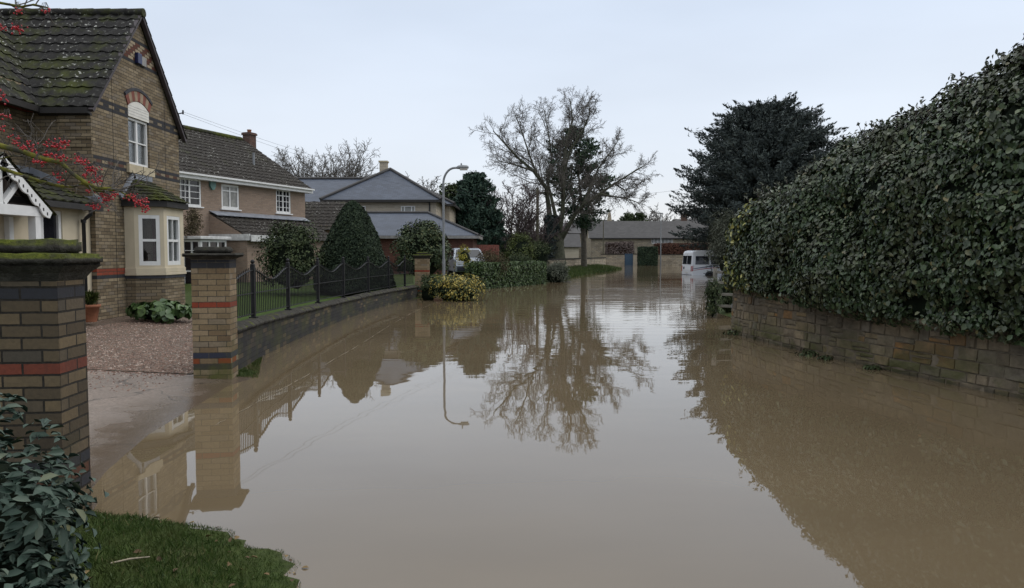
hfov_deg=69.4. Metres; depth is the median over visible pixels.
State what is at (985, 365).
stone wall
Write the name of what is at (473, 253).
parked car
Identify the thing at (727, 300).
bramble
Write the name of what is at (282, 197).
window
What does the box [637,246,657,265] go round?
clipped hedge
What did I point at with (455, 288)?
variegated shrub
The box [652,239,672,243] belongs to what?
window
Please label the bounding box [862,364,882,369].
weed
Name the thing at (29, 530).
evergreen shrub
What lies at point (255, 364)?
grass
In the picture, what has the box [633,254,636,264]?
stone wall
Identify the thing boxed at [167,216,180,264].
window
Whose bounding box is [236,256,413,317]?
railings
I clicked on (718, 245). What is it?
grey shrub
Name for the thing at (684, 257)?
rear window
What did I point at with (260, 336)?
garden wall
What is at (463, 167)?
street lamp
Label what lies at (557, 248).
bare tree
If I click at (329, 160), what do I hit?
overhead cable
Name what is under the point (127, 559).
twig
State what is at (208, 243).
window
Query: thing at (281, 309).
lawn
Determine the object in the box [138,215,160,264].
window
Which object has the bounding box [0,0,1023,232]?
sky
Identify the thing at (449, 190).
holm oak
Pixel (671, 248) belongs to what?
beech hedge
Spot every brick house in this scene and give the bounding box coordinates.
[0,0,189,319]
[178,125,348,283]
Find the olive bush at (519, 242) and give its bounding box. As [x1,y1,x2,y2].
[502,231,538,260]
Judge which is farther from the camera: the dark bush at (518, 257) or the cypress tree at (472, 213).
the cypress tree at (472, 213)
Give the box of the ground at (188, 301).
[50,267,730,587]
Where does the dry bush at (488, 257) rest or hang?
on the ground at (188, 301)
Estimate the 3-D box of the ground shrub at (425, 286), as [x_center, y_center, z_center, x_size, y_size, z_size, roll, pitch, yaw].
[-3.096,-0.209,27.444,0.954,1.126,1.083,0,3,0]
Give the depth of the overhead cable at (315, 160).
26.23 m
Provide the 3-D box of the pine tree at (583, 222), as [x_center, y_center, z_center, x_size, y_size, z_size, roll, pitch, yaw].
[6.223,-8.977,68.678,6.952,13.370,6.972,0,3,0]
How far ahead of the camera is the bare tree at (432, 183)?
77.95 m
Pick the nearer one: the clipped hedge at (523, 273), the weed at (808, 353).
the weed at (808, 353)
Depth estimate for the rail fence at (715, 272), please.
20.19 m
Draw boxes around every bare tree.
[271,137,380,176]
[405,171,440,192]
[468,86,662,264]
[482,179,559,252]
[504,200,569,246]
[527,211,571,233]
[588,209,610,220]
[627,210,659,220]
[639,202,675,220]
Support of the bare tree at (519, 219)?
on the ground at (188, 301)
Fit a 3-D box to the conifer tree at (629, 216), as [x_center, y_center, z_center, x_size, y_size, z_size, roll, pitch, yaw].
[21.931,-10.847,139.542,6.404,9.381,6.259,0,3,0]
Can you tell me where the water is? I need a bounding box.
[91,265,1023,587]
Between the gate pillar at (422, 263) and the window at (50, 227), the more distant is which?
the gate pillar at (422, 263)
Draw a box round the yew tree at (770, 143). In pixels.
[665,92,851,250]
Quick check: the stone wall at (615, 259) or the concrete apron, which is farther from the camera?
the stone wall at (615, 259)
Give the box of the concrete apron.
[87,370,252,509]
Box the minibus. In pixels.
[681,250,723,274]
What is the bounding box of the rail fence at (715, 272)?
[713,268,732,316]
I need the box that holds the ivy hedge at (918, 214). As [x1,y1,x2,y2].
[722,33,1023,346]
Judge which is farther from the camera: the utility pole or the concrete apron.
the utility pole
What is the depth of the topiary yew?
25.17 m
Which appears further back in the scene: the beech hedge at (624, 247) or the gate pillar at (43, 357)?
the beech hedge at (624, 247)
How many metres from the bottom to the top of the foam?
0.001 m
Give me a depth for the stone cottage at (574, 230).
119.44 m
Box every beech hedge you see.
[604,241,634,253]
[654,242,707,253]
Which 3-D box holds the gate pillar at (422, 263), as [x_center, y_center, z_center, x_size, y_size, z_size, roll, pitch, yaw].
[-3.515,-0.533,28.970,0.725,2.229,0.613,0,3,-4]
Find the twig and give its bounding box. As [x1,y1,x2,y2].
[111,556,149,563]
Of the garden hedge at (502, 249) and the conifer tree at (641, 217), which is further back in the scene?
the conifer tree at (641, 217)
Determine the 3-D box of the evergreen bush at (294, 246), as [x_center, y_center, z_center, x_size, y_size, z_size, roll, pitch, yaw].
[-7.369,-1.329,24.547,2.318,2.362,2.288,-2,4,-35]
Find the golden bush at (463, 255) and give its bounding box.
[453,245,472,268]
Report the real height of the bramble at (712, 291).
1.129 m
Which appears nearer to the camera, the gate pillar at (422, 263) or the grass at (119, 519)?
the grass at (119, 519)
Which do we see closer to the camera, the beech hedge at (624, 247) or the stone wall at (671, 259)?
the stone wall at (671, 259)
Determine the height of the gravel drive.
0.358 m
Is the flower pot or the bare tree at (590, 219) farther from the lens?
the bare tree at (590, 219)
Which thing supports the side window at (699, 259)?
in the minibus
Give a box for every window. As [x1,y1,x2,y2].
[41,210,61,239]
[127,117,154,177]
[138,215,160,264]
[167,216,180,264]
[179,178,203,207]
[184,240,199,283]
[200,240,226,246]
[220,184,241,210]
[275,190,292,214]
[401,206,414,210]
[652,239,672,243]
[683,256,686,263]
[687,256,691,263]
[695,256,708,264]
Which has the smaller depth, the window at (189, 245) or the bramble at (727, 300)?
the bramble at (727, 300)
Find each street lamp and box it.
[442,163,468,279]
[657,213,662,264]
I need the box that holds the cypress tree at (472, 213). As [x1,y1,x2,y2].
[449,170,511,259]
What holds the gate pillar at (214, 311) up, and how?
on the ground at (188, 301)
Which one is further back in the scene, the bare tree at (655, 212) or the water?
the bare tree at (655, 212)
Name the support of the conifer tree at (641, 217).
on the ground at (188, 301)
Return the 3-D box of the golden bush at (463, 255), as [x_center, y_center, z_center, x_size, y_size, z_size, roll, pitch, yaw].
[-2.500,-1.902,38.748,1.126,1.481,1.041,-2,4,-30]
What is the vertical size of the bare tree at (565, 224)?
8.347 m
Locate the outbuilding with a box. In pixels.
[564,234,580,257]
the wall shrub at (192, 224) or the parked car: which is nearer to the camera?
the wall shrub at (192, 224)
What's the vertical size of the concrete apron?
0.234 m
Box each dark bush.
[504,252,532,261]
[530,238,552,262]
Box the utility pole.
[535,188,539,244]
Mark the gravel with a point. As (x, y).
(130, 367)
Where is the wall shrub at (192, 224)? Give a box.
[183,208,203,237]
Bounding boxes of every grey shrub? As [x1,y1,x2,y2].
[545,261,570,281]
[703,208,735,271]
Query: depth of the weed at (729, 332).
15.78 m
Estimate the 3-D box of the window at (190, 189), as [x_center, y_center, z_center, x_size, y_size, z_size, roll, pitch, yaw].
[-12.989,-4.051,29.559,0.160,1.149,1.667,1,3,20]
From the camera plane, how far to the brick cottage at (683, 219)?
162.13 m
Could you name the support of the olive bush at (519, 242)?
on the ground at (188, 301)
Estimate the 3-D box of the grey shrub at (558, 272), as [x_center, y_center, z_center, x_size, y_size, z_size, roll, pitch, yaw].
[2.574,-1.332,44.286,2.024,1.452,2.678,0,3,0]
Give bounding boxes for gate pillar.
[0,238,102,522]
[182,246,244,378]
[412,252,431,297]
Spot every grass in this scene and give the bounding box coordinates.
[49,508,299,587]
[236,356,262,376]
[565,263,621,278]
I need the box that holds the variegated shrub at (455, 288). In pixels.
[429,272,487,301]
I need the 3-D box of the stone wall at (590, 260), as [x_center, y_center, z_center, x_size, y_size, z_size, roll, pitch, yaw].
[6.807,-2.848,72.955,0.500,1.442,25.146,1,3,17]
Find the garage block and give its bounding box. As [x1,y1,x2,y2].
[367,211,482,274]
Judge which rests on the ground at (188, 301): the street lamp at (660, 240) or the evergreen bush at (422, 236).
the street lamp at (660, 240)
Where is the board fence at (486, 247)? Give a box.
[476,245,498,259]
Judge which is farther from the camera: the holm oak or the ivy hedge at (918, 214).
the holm oak
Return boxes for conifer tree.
[617,212,636,220]
[635,212,648,220]
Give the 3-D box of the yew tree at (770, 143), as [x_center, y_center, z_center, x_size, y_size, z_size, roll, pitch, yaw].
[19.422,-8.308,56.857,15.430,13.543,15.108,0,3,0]
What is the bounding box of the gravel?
[86,319,192,391]
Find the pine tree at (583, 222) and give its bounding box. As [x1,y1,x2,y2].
[543,125,618,267]
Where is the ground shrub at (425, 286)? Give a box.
[416,274,439,299]
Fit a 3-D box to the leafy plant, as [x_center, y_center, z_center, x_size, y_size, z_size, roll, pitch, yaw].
[-8.010,0.375,16.948,1.725,0.571,1.175,0,3,0]
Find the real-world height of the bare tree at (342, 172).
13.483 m
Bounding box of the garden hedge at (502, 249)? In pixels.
[499,235,542,256]
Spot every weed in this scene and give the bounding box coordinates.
[723,330,737,334]
[795,349,818,356]
[817,355,832,360]
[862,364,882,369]
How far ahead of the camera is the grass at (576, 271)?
64.96 m
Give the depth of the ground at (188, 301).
4.14 m
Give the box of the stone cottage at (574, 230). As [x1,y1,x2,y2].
[563,223,580,257]
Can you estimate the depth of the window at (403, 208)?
47.16 m
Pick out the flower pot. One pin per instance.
(92, 307)
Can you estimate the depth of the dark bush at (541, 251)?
55.47 m
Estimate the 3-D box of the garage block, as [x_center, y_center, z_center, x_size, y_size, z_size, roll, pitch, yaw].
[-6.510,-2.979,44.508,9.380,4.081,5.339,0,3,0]
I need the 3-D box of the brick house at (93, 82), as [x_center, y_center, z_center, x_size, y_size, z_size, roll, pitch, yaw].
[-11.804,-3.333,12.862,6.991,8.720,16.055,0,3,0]
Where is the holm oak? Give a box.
[437,183,459,198]
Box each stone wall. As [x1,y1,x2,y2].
[547,257,605,265]
[601,254,624,264]
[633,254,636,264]
[658,254,682,264]
[730,287,1023,399]
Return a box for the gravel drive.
[86,316,192,373]
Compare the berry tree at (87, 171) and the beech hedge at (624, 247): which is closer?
the berry tree at (87, 171)
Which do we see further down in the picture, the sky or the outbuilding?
the outbuilding
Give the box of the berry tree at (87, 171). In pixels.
[0,0,165,217]
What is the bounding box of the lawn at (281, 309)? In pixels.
[237,280,407,320]
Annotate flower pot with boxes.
[85,289,100,321]
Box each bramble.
[702,276,724,316]
[717,274,732,312]
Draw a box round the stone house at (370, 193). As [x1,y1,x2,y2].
[296,161,460,222]
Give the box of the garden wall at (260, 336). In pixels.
[237,285,419,369]
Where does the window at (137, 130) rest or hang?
in the brick house at (93, 82)
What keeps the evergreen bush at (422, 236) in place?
on the lawn at (281, 309)
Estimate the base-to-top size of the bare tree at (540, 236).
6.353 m
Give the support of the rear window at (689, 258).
in the minibus
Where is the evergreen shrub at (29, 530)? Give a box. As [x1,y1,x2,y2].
[0,393,108,587]
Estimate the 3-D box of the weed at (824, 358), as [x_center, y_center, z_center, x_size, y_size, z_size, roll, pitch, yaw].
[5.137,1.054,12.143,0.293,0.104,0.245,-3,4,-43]
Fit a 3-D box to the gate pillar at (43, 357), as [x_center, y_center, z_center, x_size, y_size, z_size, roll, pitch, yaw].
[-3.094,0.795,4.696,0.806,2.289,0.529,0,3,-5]
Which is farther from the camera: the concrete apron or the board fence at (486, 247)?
the board fence at (486, 247)
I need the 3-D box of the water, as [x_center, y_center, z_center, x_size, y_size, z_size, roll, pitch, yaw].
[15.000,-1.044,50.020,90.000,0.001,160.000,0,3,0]
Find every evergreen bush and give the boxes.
[252,218,328,288]
[389,219,454,275]
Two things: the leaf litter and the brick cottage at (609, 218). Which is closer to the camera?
the leaf litter
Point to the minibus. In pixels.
(693, 262)
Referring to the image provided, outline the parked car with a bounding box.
[447,248,482,274]
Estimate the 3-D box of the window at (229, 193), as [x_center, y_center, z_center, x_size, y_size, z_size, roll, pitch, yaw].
[-12.139,-4.149,31.862,0.160,1.089,1.237,1,3,20]
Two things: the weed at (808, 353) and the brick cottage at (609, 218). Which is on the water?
the weed at (808, 353)
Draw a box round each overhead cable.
[184,114,530,195]
[190,114,519,192]
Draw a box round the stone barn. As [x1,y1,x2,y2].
[585,221,710,257]
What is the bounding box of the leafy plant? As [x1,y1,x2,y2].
[125,298,191,323]
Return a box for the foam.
[216,302,436,424]
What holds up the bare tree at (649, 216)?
on the ground at (188, 301)
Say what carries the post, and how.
on the ground at (188, 301)
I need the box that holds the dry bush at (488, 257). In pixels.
[475,248,509,278]
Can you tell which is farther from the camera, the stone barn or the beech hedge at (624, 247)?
the stone barn
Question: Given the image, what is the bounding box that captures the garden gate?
[625,254,632,264]
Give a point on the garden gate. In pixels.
(628, 259)
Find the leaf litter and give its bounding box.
[74,516,308,586]
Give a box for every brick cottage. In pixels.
[602,213,613,220]
[673,212,696,220]
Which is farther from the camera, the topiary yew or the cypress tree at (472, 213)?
the cypress tree at (472, 213)
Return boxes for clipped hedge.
[464,260,546,288]
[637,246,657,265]
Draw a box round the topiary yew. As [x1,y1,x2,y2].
[313,200,395,292]
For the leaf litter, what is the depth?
4.11 m
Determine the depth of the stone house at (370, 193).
48.05 m
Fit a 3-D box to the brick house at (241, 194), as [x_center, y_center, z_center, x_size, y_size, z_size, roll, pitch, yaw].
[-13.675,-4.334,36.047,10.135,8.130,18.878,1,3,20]
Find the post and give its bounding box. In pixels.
[603,221,603,253]

